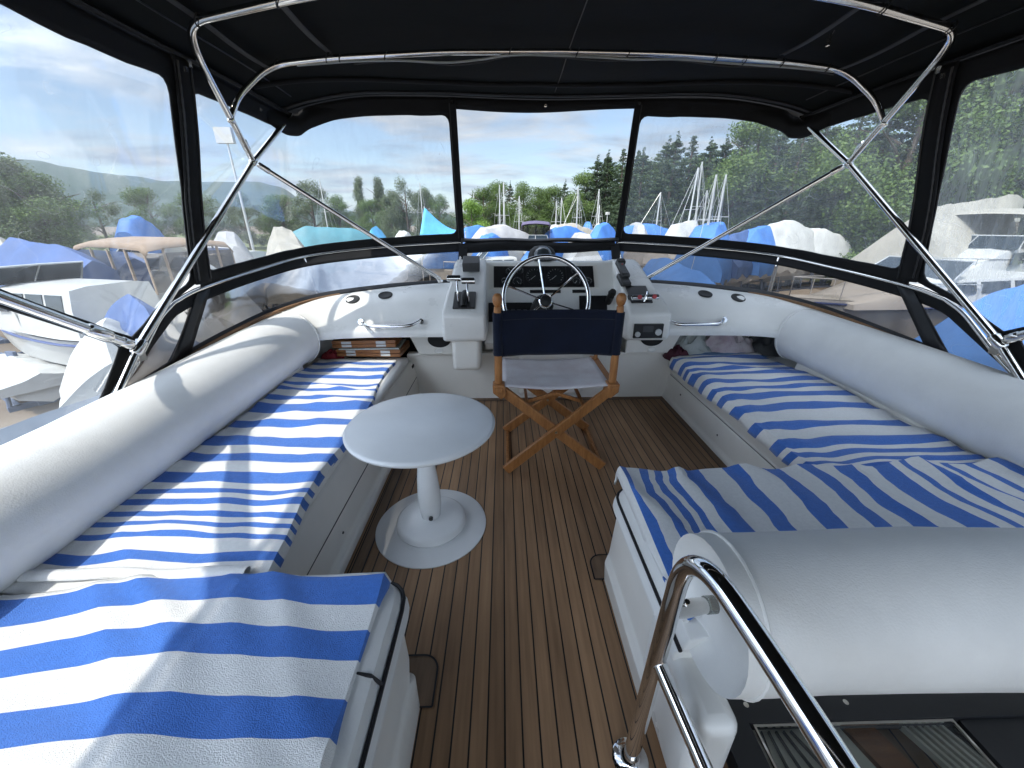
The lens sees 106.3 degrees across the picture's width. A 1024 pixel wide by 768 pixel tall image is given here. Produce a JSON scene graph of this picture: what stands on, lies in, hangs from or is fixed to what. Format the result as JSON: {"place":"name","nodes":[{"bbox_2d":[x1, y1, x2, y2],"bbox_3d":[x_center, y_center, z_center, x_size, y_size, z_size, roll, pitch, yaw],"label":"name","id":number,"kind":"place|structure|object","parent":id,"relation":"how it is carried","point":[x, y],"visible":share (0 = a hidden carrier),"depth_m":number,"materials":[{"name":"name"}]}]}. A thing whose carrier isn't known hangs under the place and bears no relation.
{"place":"outdoors","nodes":[
{"label":"outdoors","id":0,"kind":"place"},
{"bbox_2d":[9,158,502,226],"bbox_3d":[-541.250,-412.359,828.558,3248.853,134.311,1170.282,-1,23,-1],"label":"hills","id":1,"kind":"structure","parent":0,"point":[80,182],"depth_m":729.18,"materials":[{"name":"green plant"}]},
{"bbox_2d":[0,226,520,428],"bbox_3d":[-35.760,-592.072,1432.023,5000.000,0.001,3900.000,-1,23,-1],"label":"ground","id":2,"kind":"structure","parent":0,"point":[7,418],"depth_m":9.63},
{"bbox_2d":[0,353,66,412],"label":"covered boat","id":3,"kind":"object","parent":2,"relation":"on","point":[34,381],"visible":0.67,"depth_m":9.33,"materials":[{"name":"white plastic"}]},
{"bbox_2d":[0,152,79,248],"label":"willow tree","id":4,"kind":"object","parent":2,"relation":"on","point":[11,166],"visible":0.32,"depth_m":28.73,"materials":[{"name":"green plant"}]},
{"bbox_2d":[0,395,99,445],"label":"boat coaming","id":5,"kind":"object","parent":2,"relation":"on","point":[15,431],"visible":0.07,"depth_m":4.40,"materials":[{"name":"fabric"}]},
{"bbox_2d":[0,169,106,248],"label":"broadleaf tree","id":6,"kind":"object","parent":2,"relation":"on","point":[18,188],"visible":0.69,"depth_m":28.94,"materials":[{"name":"green plant"}]},
{"bbox_2d":[0,237,120,353],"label":"covered boat","id":7,"kind":"object","parent":2,"relation":"on","point":[15,251],"visible":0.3,"depth_m":11.65,"materials":[{"name":"blue fabric"}]},
{"bbox_2d":[0,261,159,364],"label":"motor boat","id":8,"kind":"object","parent":2,"relation":"on","point":[64,287],"visible":0.38,"depth_m":9.36,"materials":[{"name":"white plastic"}]},
{"bbox_2d":[59,318,129,407],"bbox_3d":[-7.351,-0.004,7.506,1.731,2.734,3.519,-19,29,-38],"label":"covered boat","id":9,"kind":"object","parent":2,"relation":"on","point":[88,367],"visible":0.36,"depth_m":6.03,"materials":[{"name":"fabric"}]},
{"bbox_2d":[104,294,154,335],"bbox_3d":[-7.774,-0.469,8.271,4.761,3.004,1.923,17,28,35],"label":"covered boat","id":10,"kind":"object","parent":2,"relation":"on","point":[130,313],"visible":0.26,"depth_m":6.91,"materials":[{"name":"blue fabric"}]},
{"bbox_2d":[110,215,163,252],"bbox_3d":[-37.478,-14.610,39.556,3.590,5.044,6.210,-4,23,-10],"label":"covered boat","id":11,"kind":"object","parent":2,"relation":"on","point":[131,225],"visible":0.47,"depth_m":37.19,"materials":[{"name":"blue fabric"}]},
{"bbox_2d":[111,185,184,236],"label":"broadleaf tree","id":12,"kind":"object","parent":2,"relation":"on","point":[137,196],"visible":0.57,"depth_m":58.98,"materials":[{"name":"green plant"}]},
{"bbox_2d":[73,236,235,299],"bbox_3d":[-13.535,-3.356,14.085,8.023,3.860,3.126,9,24,21],"label":"motor boat","id":13,"kind":"object","parent":2,"relation":"on","point":[159,272],"visible":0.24,"depth_m":11.78,"materials":[{"name":"beige fabric"}]},
{"bbox_2d":[155,191,228,240],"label":"broadleaf tree","id":14,"kind":"object","parent":2,"relation":"on","point":[208,216],"visible":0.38,"depth_m":61.78,"materials":[{"name":"green plant"}]},
{"bbox_2d":[207,231,254,262],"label":"covered boat","id":15,"kind":"object","parent":2,"relation":"on","point":[233,241],"visible":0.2,"depth_m":17.61,"materials":[{"name":"white fabric"}]},
{"bbox_2d":[213,127,254,250],"bbox_3d":[-18.826,-12.063,26.936,1.100,10.050,0.360,-1,23,-1],"label":"floodlight mast","id":16,"kind":"object","parent":2,"relation":"on","point":[224,135],"visible":0.75,"depth_m":25.17,"materials":[{"name":"silver metal"}]},
{"bbox_2d":[221,193,270,248],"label":"willow tree","id":17,"kind":"object","parent":2,"relation":"on","point":[234,212],"visible":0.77,"depth_m":65.63,"materials":[{"name":"green plant"}]},
{"bbox_2d":[82,233,414,251],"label":"grass verge","id":18,"kind":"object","parent":2,"relation":"on","point":[260,248],"depth_m":77.80,"materials":[{"name":"green plant"}]},
{"bbox_2d":[65,187,125,250],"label":"willow tree","id":19,"kind":"object","parent":18,"relation":"on","point":[108,209],"visible":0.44,"depth_m":56.70,"materials":[{"name":"green plant"}]},
{"bbox_2d":[324,194,357,228],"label":"broadleaf tree","id":20,"kind":"object","parent":18,"relation":"on","point":[339,204],"visible":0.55,"depth_m":67.11,"materials":[{"name":"green plant"}]},
{"bbox_2d":[464,186,500,226],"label":"broadleaf tree","id":21,"kind":"object","parent":18,"relation":"on","point":[480,195],"visible":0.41,"depth_m":64.57,"materials":[{"name":"green plant"}]},
{"bbox_2d":[579,149,619,226],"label":"pine tree","id":22,"kind":"object","parent":18,"relation":"on","point":[608,158],"visible":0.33,"depth_m":52.91,"materials":[{"name":"green plant"}]},
{"bbox_2d":[608,147,662,231],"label":"pine tree","id":23,"kind":"object","parent":18,"relation":"on","point":[645,162],"visible":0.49,"depth_m":44.76,"materials":[{"name":"green plant"}]},
{"bbox_2d":[628,135,687,227],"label":"pine tree","id":24,"kind":"object","parent":18,"relation":"on","point":[659,158],"visible":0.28,"depth_m":43.37,"materials":[{"name":"green plant"}]},
{"bbox_2d":[254,195,302,236],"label":"broadleaf tree","id":25,"kind":"object","parent":2,"relation":"on","point":[276,202],"visible":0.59,"depth_m":64.83,"materials":[{"name":"green plant"}]},
{"bbox_2d":[266,226,303,255],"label":"covered boat","id":26,"kind":"object","parent":2,"relation":"on","point":[281,238],"visible":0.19,"depth_m":16.57,"materials":[{"name":"white fabric"}]},
{"bbox_2d":[284,178,342,231],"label":"willow tree","id":27,"kind":"object","parent":2,"relation":"on","point":[307,208],"visible":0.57,"depth_m":65.27,"materials":[{"name":"green plant"}]},
{"bbox_2d":[353,198,385,231],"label":"broadleaf tree","id":28,"kind":"object","parent":2,"relation":"on","point":[368,207],"visible":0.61,"depth_m":66.25,"materials":[{"name":"green plant"}]},
{"bbox_2d":[375,188,412,237],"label":"willow tree","id":29,"kind":"object","parent":2,"relation":"on","point":[384,220],"visible":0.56,"depth_m":62.94,"materials":[{"name":"green plant"}]},
{"bbox_2d":[384,174,427,236],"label":"willow tree","id":30,"kind":"object","parent":2,"relation":"on","point":[414,202],"visible":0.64,"depth_m":61.64,"materials":[{"name":"green plant"}]},
{"bbox_2d":[426,194,455,229],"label":"broadleaf tree","id":31,"kind":"object","parent":2,"relation":"on","point":[440,205],"visible":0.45,"depth_m":59.72,"materials":[{"name":"green plant"}]},
{"bbox_2d":[462,197,489,226],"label":"broadleaf tree","id":32,"kind":"object","parent":2,"relation":"on","point":[473,208],"visible":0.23,"depth_m":44.27,"materials":[{"name":"green plant"}]},
{"bbox_2d":[480,179,513,224],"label":"broadleaf tree","id":33,"kind":"object","parent":2,"relation":"on","point":[495,186],"visible":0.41,"depth_m":65.94,"materials":[{"name":"green plant"}]},
{"bbox_2d":[467,224,528,260],"bbox_3d":[-0.173,-10.719,31.275,7.245,4.231,2.777,-16,27,-33],"label":"covered boat","id":34,"kind":"object","parent":2,"relation":"on","point":[502,231],"visible":0.2,"depth_m":29.80,"materials":[{"name":"white fabric"}]},
{"bbox_2d":[498,181,537,230],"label":"broadleaf tree","id":35,"kind":"object","parent":2,"relation":"on","point":[522,188],"visible":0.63,"depth_m":64.36,"materials":[{"name":"green plant"}]},
{"bbox_2d":[557,168,607,225],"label":"broadleaf tree","id":36,"kind":"object","parent":2,"relation":"on","point":[581,178],"visible":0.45,"depth_m":53.48,"materials":[{"name":"green plant"}]},
{"bbox_2d":[573,154,613,227],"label":"pine tree","id":37,"kind":"object","parent":2,"relation":"on","point":[595,171],"visible":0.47,"depth_m":53.03,"materials":[{"name":"green plant"}]},
{"bbox_2d":[595,149,628,224],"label":"spruce tree","id":38,"kind":"object","parent":2,"relation":"on","point":[620,179],"visible":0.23,"depth_m":50.79,"materials":[{"name":"green plant"}]},
{"bbox_2d":[625,130,703,228],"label":"pine tree","id":39,"kind":"object","parent":2,"relation":"on","point":[674,146],"visible":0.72,"depth_m":40.91,"materials":[{"name":"green plant"}]},
{"bbox_2d":[659,135,702,225],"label":"spruce tree","id":40,"kind":"object","parent":2,"relation":"on","point":[694,143],"visible":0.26,"depth_m":41.27,"materials":[{"name":"green plant"}]},
{"bbox_2d":[665,162,711,236],"bbox_3d":[13.998,-12.227,29.470,7.721,8.405,2.789,-13,26,-29],"label":"covered sailing boat","id":41,"kind":"object","parent":2,"relation":"on","point":[685,229],"visible":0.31,"depth_m":28.41,"materials":[{"name":"white fabric"}]},
{"bbox_2d":[666,137,727,227],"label":"pine tree","id":42,"kind":"object","parent":2,"relation":"on","point":[708,156],"visible":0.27,"depth_m":40.96,"materials":[{"name":"green plant"}]},
{"bbox_2d":[673,134,742,225],"bbox_3d":[21.542,-19.334,41.117,9.520,12.564,8.894,-5,23,-11],"label":"pine tree","id":43,"kind":"object","parent":2,"relation":"on","point":[725,148],"visible":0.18,"depth_m":39.12,"materials":[{"name":"green plant"}]},
{"bbox_2d":[700,129,754,233],"bbox_3d":[22.394,-18.261,38.476,7.805,12.616,6.924,8,24,19],"label":"spruce tree","id":44,"kind":"object","parent":2,"relation":"on","point":[725,204],"visible":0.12,"depth_m":37.48,"materials":[{"name":"green plant"}]},
{"bbox_2d":[700,120,808,233],"bbox_3d":[23.444,-18.514,37.296,10.191,13.991,11.168,8,24,19],"label":"broadleaf tree","id":45,"kind":"object","parent":2,"relation":"on","point":[759,134],"visible":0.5,"depth_m":34.88,"materials":[{"name":"green plant"}]},
{"bbox_2d":[712,134,804,234],"bbox_3d":[24.269,-17.084,36.031,8.724,12.324,9.338,-7,24,-16],"label":"pine tree","id":46,"kind":"object","parent":2,"relation":"on","point":[781,141],"visible":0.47,"depth_m":34.67,"materials":[{"name":"green plant"}]},
{"bbox_2d":[749,135,819,225],"bbox_3d":[24.289,-16.259,34.297,6.660,12.134,7.507,-18,29,-37],"label":"spruce tree","id":47,"kind":"object","parent":2,"relation":"on","point":[798,160],"visible":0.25,"depth_m":32.92,"materials":[{"name":"green plant"}]},
{"bbox_2d":[757,125,852,233],"bbox_3d":[26.788,-16.611,33.924,8.627,13.072,8.824,16,27,33],"label":"pine tree","id":48,"kind":"object","parent":2,"relation":"on","point":[816,143],"visible":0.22,"depth_m":32.61,"materials":[{"name":"green plant"}]},
{"bbox_2d":[810,228,851,257],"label":"covered boat","id":49,"kind":"object","parent":2,"relation":"on","point":[828,242],"visible":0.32,"depth_m":26.65,"materials":[{"name":"white fabric"}]},
{"bbox_2d":[803,114,876,242],"bbox_3d":[27.063,-15.880,31.869,7.137,13.303,7.946,-11,25,-25],"label":"spruce tree","id":50,"kind":"object","parent":2,"relation":"on","point":[860,124],"visible":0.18,"depth_m":30.38,"materials":[{"name":"green plant"}]},
{"bbox_2d":[800,109,919,239],"bbox_3d":[27.515,-14.934,28.947,9.492,13.805,8.291,5,23,13],"label":"pine tree","id":51,"kind":"object","parent":2,"relation":"on","point":[890,127],"visible":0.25,"depth_m":27.62,"materials":[{"name":"green plant"}]},
{"bbox_2d":[787,76,1023,251],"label":"broadleaf tree","id":52,"kind":"object","parent":2,"relation":"on","point":[869,212],"visible":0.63,"depth_m":25.29,"materials":[{"name":"green plant"}]},
{"bbox_2d":[831,78,1023,234],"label":"pine tree","id":53,"kind":"object","parent":2,"relation":"on","point":[913,135],"visible":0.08,"depth_m":25.11,"materials":[{"name":"green plant"}]},
{"bbox_2d":[836,68,1023,221],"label":"broadleaf tree","id":54,"kind":"object","parent":2,"relation":"on","point":[1009,176],"visible":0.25,"depth_m":23.30,"materials":[{"name":"green plant"}]},
{"bbox_2d":[851,194,1023,263],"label":"covered boat","id":55,"kind":"object","parent":2,"relation":"on","point":[951,235],"visible":0.34,"depth_m":15.20,"materials":[{"name":"white fabric"}]},
{"bbox_2d":[875,255,1023,307],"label":"motor boat","id":56,"kind":"object","parent":2,"relation":"on","point":[974,284],"visible":0.15,"depth_m":10.68,"materials":[{"name":"white plastic"}]},
{"bbox_2d":[934,208,1023,271],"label":"motor boat","id":57,"kind":"object","parent":2,"relation":"on","point":[985,251],"visible":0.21,"depth_m":13.90,"materials":[{"name":"white plastic"}]},
{"bbox_2d":[954,68,1023,220],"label":"pine tree","id":58,"kind":"object","parent":2,"relation":"on","point":[1019,90],"visible":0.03,"depth_m":24.50,"materials":[{"name":"green plant"}]},
{"bbox_2d":[962,284,1023,343],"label":"covered boat","id":59,"kind":"object","parent":2,"relation":"on","point":[1004,308],"visible":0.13,"depth_m":6.93,"materials":[{"name":"blue fabric"}]},
{"bbox_3d":[0.266,1.449,3.590,4.982,2.064,11.500,-1,23,-1],"label":"yacht hull","id":60,"kind":"object","parent":2,"relation":"on","visible":0},
{"bbox_2d":[184,283,892,397],"bbox_3d":[0.305,1.332,1.728,4.362,2.912,4.950,-1,23,-1],"label":"dash moulding","id":61,"kind":"object","parent":60,"relation":"on","point":[643,368],"visible":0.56,"depth_m":2.85,"materials":[{"name":"white plastic"}]},
{"bbox_2d":[0,0,1023,392],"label":"canopy frame","id":62,"kind":"object","parent":61,"relation":"on","point":[138,346],"visible":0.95,"depth_m":2.05,"materials":[{"name":"metal"}]},
{"bbox_2d":[0,304,128,398],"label":"side curtain","id":63,"kind":"object","parent":62,"relation":"hanging from","point":[120,358],"visible":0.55,"depth_m":1.57,"materials":[{"name":"black fabric"}]},
{"bbox_2d":[66,0,1023,138],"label":"canopy roof","id":64,"kind":"structure","parent":62,"relation":"attached to","point":[770,28],"depth_m":2.00,"materials":[{"name":"black fabric"}]},
{"bbox_2d":[0,0,194,339],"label":"side curtain","id":65,"kind":"object","parent":64,"relation":"hanging from","point":[66,19],"visible":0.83,"depth_m":1.45,"materials":[{"name":"black fabric"}]},
{"bbox_2d":[171,53,211,284],"bbox_3d":[-1.579,-1.013,1.917,0.228,0.997,0.143,-1,23,-1],"label":"zip post","id":66,"kind":"object","parent":64,"relation":"hanging from","point":[188,121],"visible":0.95,"depth_m":1.88,"materials":[{"name":"black fabric"}]},
{"bbox_2d":[192,65,458,286],"bbox_3d":[-1.243,-1.415,2.693,0.708,1.178,1.932,19,29,38],"label":"side curtain","id":67,"kind":"object","parent":64,"relation":"hanging from","point":[252,106],"visible":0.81,"depth_m":2.75,"materials":[{"name":"black fabric"}]},
{"bbox_2d":[448,97,642,252],"bbox_3d":[0.248,-1.646,3.142,1.434,1.099,0.270,-1,23,-1],"label":"front window","id":68,"kind":"structure","parent":64,"relation":"hanging from","point":[571,245],"depth_m":3.02,"materials":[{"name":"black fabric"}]},
{"bbox_2d":[621,70,933,283],"bbox_3d":[1.762,-1.441,2.757,0.708,1.177,1.932,-20,30,-40],"label":"side curtain","id":69,"kind":"object","parent":64,"relation":"hanging from","point":[890,96],"visible":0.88,"depth_m":2.79,"materials":[{"name":"black fabric"}]},
{"bbox_2d":[896,60,959,282],"bbox_3d":[2.138,-1.046,1.997,0.228,0.997,0.145,-1,23,-1],"label":"zip post","id":70,"kind":"object","parent":64,"relation":"hanging from","point":[930,151],"visible":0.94,"depth_m":1.96,"materials":[{"name":"black fabric"}]},
{"bbox_2d":[917,39,1023,335],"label":"side curtain","id":71,"kind":"object","parent":64,"relation":"hanging from","point":[1007,58],"visible":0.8,"depth_m":1.76,"materials":[{"name":"black fabric"}]},
{"bbox_2d":[167,0,986,69],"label":"roof strap","id":72,"kind":"object","parent":62,"relation":"attached to","point":[289,14],"visible":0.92,"depth_m":1.76,"materials":[{"name":"grey"}]},
{"bbox_2d":[442,245,670,394],"bbox_3d":[0.298,-0.476,2.994,1.561,1.115,0.841,-1,23,-1],"label":"helm console","id":73,"kind":"object","parent":61,"relation":"attached to","point":[476,284],"visible":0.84,"depth_m":2.87,"materials":[{"name":"white plastic"}]},
{"bbox_2d":[502,254,590,310],"bbox_3d":[0.214,-0.604,2.608,0.573,0.537,0.573,-1,23,-1],"label":"steering wheel","id":74,"kind":"object","parent":73,"relation":"attached to","point":[543,301],"visible":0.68,"depth_m":2.44,"materials":[{"name":"silver metal"}]},
{"bbox_2d":[127,241,1007,385],"bbox_3d":[0.272,-0.577,2.478,4.003,0.578,2.290,-1,23,-1],"label":"windscreen","id":75,"kind":"object","parent":61,"relation":"on","point":[191,324],"visible":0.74,"depth_m":2.66,"materials":[{"name":"glass"}]},
{"bbox_2d":[129,241,1011,380],"bbox_3d":[0.272,-0.565,2.472,4.011,0.580,2.276,-1,23,-1],"label":"windscreen rail","id":76,"kind":"object","parent":75,"relation":"attached to","point":[972,324],"visible":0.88,"depth_m":2.43,"materials":[{"name":"metal"}]},
{"bbox_2d":[339,339,405,349],"bbox_3d":[-1.061,-0.305,2.946,0.444,0.010,0.258,-1,23,-1],"label":"paper tray","id":77,"kind":"object","parent":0,"point":[400,343],"visible":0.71,"depth_m":2.83,"materials":[{"name":"brown wood"}]},
{"bbox_2d":[331,337,401,347],"bbox_3d":[-1.096,-0.338,2.930,0.468,0.056,0.257,-1,23,-1],"label":"wooden case","id":78,"kind":"object","parent":77,"relation":"on","point":[366,342],"visible":0.63,"depth_m":2.82,"materials":[{"name":"brown wood"}]},
{"bbox_2d":[0,4,1023,219],"label":"sky","id":79,"kind":"structure","parent":0,"point":[65,102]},
{"bbox_2d":[344,399,941,767],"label":"deck","id":80,"kind":"structure","parent":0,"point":[512,629],"depth_m":1.47,"materials":[{"name":"brown wood"}]},
{"bbox_2d":[2,581,419,767],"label":"bench","id":81,"kind":"object","parent":80,"relation":"on","point":[379,722],"visible":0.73,"depth_m":0.93,"materials":[{"name":"white plastic"}]},
{"bbox_2d":[0,571,391,767],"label":"towel","id":82,"kind":"object","parent":81,"relation":"on","point":[244,670],"visible":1,"depth_m":0.85,"materials":[{"name":"blue fabric"}]},
{"bbox_2d":[213,357,421,574],"bbox_3d":[-1.185,0.712,1.150,0.988,0.500,4.230,-1,23,-1],"label":"bench","id":83,"kind":"object","parent":80,"relation":"on","point":[335,519],"visible":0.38,"depth_m":1.68,"materials":[{"name":"plastic"}]},
{"bbox_2d":[0,312,319,594],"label":"bolster","id":84,"kind":"object","parent":83,"relation":"on","point":[66,480],"visible":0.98,"depth_m":1.40,"materials":[{"name":"white leather"}]},
{"bbox_2d":[0,359,397,594],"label":"towel","id":85,"kind":"object","parent":83,"relation":"on","point":[236,496],"visible":0.94,"depth_m":1.40,"materials":[{"name":"fabric"}]},
{"bbox_2d":[336,340,409,356],"bbox_3d":[-1.066,-0.278,2.976,0.480,0.055,0.264,1,23,2],"label":"wooden case","id":86,"kind":"object","parent":83,"relation":"on","point":[404,347],"visible":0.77,"depth_m":2.86,"materials":[{"name":"brown wood"}]},
{"bbox_2d":[343,393,494,568],"bbox_3d":[-0.389,0.423,1.760,0.632,0.564,0.632,-1,23,-1],"label":"round table","id":87,"kind":"object","parent":80,"relation":"on","point":[430,523],"visible":1,"depth_m":1.71,"materials":[{"name":"paint"}]},
{"bbox_2d":[350,396,726,707],"bbox_3d":[0.288,0.538,2.205,2.060,0.002,2.248,-1,23,-1],"label":"deck margin","id":88,"kind":"object","parent":80,"relation":"on","point":[423,668],"visible":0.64,"depth_m":1.68,"materials":[{"name":"brown wood"}]},
{"bbox_2d":[492,293,626,472],"bbox_3d":[0.249,-0.074,2.378,0.728,1.020,0.686,-1,23,-1],"label":"folding chair","id":89,"kind":"object","parent":80,"relation":"on","point":[595,332],"visible":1,"depth_m":2.20,"materials":[{"name":"blue fabric"}]},
{"bbox_2d":[604,489,736,767],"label":"bench","id":90,"kind":"object","parent":80,"relation":"on","point":[634,581],"visible":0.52,"depth_m":1.09,"materials":[{"name":"white plastic"}]},
{"bbox_2d":[614,456,1023,622],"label":"towel","id":91,"kind":"object","parent":90,"relation":"on","point":[671,507],"visible":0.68,"depth_m":1.38,"materials":[{"name":"blue fabric"}]},
{"bbox_2d":[672,526,1023,702],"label":"bolster","id":92,"kind":"object","parent":90,"relation":"on","point":[884,610],"visible":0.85,"depth_m":0.76,"materials":[{"name":"white leather"}]},
{"bbox_2d":[612,555,860,767],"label":"handrail","id":93,"kind":"object","parent":80,"relation":"on","point":[826,743],"visible":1,"depth_m":0.76,"materials":[{"name":"silver metal"}]},
{"bbox_2d":[662,357,973,468],"bbox_3d":[1.801,0.686,1.214,1.000,0.500,4.230,-1,23,-1],"label":"bench","id":94,"kind":"object","parent":80,"relation":"on","point":[727,439],"visible":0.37,"depth_m":2.43,"materials":[{"name":"plastic"}]},
{"bbox_2d":[674,335,711,354],"bbox_3d":[1.446,-0.364,3.061,0.356,0.217,0.284,-1,23,-1],"label":"crumpled jacket","id":95,"kind":"object","parent":94,"relation":"on","point":[693,344],"visible":0.52,"depth_m":2.99,"materials":[{"name":"grey fabric"}]},
{"bbox_2d":[705,335,753,352],"bbox_3d":[1.728,-0.372,3.069,0.479,0.226,0.313,-1,23,-1],"label":"crumpled shirt","id":96,"kind":"object","parent":94,"relation":"on","point":[728,344],"visible":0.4,"depth_m":2.98,"materials":[{"name":"fabric"}]},
{"bbox_2d":[668,353,985,465],"bbox_3d":[1.614,0.101,2.276,0.759,0.125,1.574,-1,23,-1],"label":"towel","id":97,"kind":"object","parent":94,"relation":"on","point":[787,415],"visible":0.95,"depth_m":2.02,"materials":[{"name":"blue fabric"}]},
{"bbox_2d":[774,308,1023,466],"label":"bolster","id":98,"kind":"object","parent":94,"relation":"on","point":[972,406],"visible":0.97,"depth_m":1.91,"materials":[{"name":"white leather"}]},
{"bbox_2d":[726,693,1023,767],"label":"stair hatch","id":99,"kind":"object","parent":80,"relation":"attached to","point":[964,730],"visible":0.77,"depth_m":1.03,"materials":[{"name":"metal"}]},
{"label":"yard road","id":100,"kind":"structure","parent":0,"visible":0},
{"bbox_2d":[293,226,376,246],"bbox_3d":[-11.350,-8.471,25.989,6.728,4.147,2.799,-9,24,-20],"label":"covered boat","id":101,"kind":"object","parent":100,"relation":"on","point":[306,236],"visible":0.22,"depth_m":24.59,"materials":[{"name":"teal fabric"}]},
{"bbox_2d":[420,206,465,242],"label":"covered boat","id":102,"kind":"object","parent":100,"relation":"on","point":[431,224],"visible":0.58,"depth_m":25.16,"materials":[{"name":"teal fabric"}]},
{"bbox_2d":[689,174,729,239],"bbox_3d":[11.894,-8.652,22.836,3.098,6.906,10.166,14,27,31],"label":"covered sailing boat","id":103,"kind":"object","parent":100,"relation":"on","point":[709,230],"visible":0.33,"depth_m":20.44,"materials":[{"name":"blue fabric"}]},
{"bbox_2d":[767,220,814,251],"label":"covered boat","id":104,"kind":"object","parent":100,"relation":"on","point":[792,234],"visible":0.27,"depth_m":25.12,"materials":[{"name":"white fabric"}]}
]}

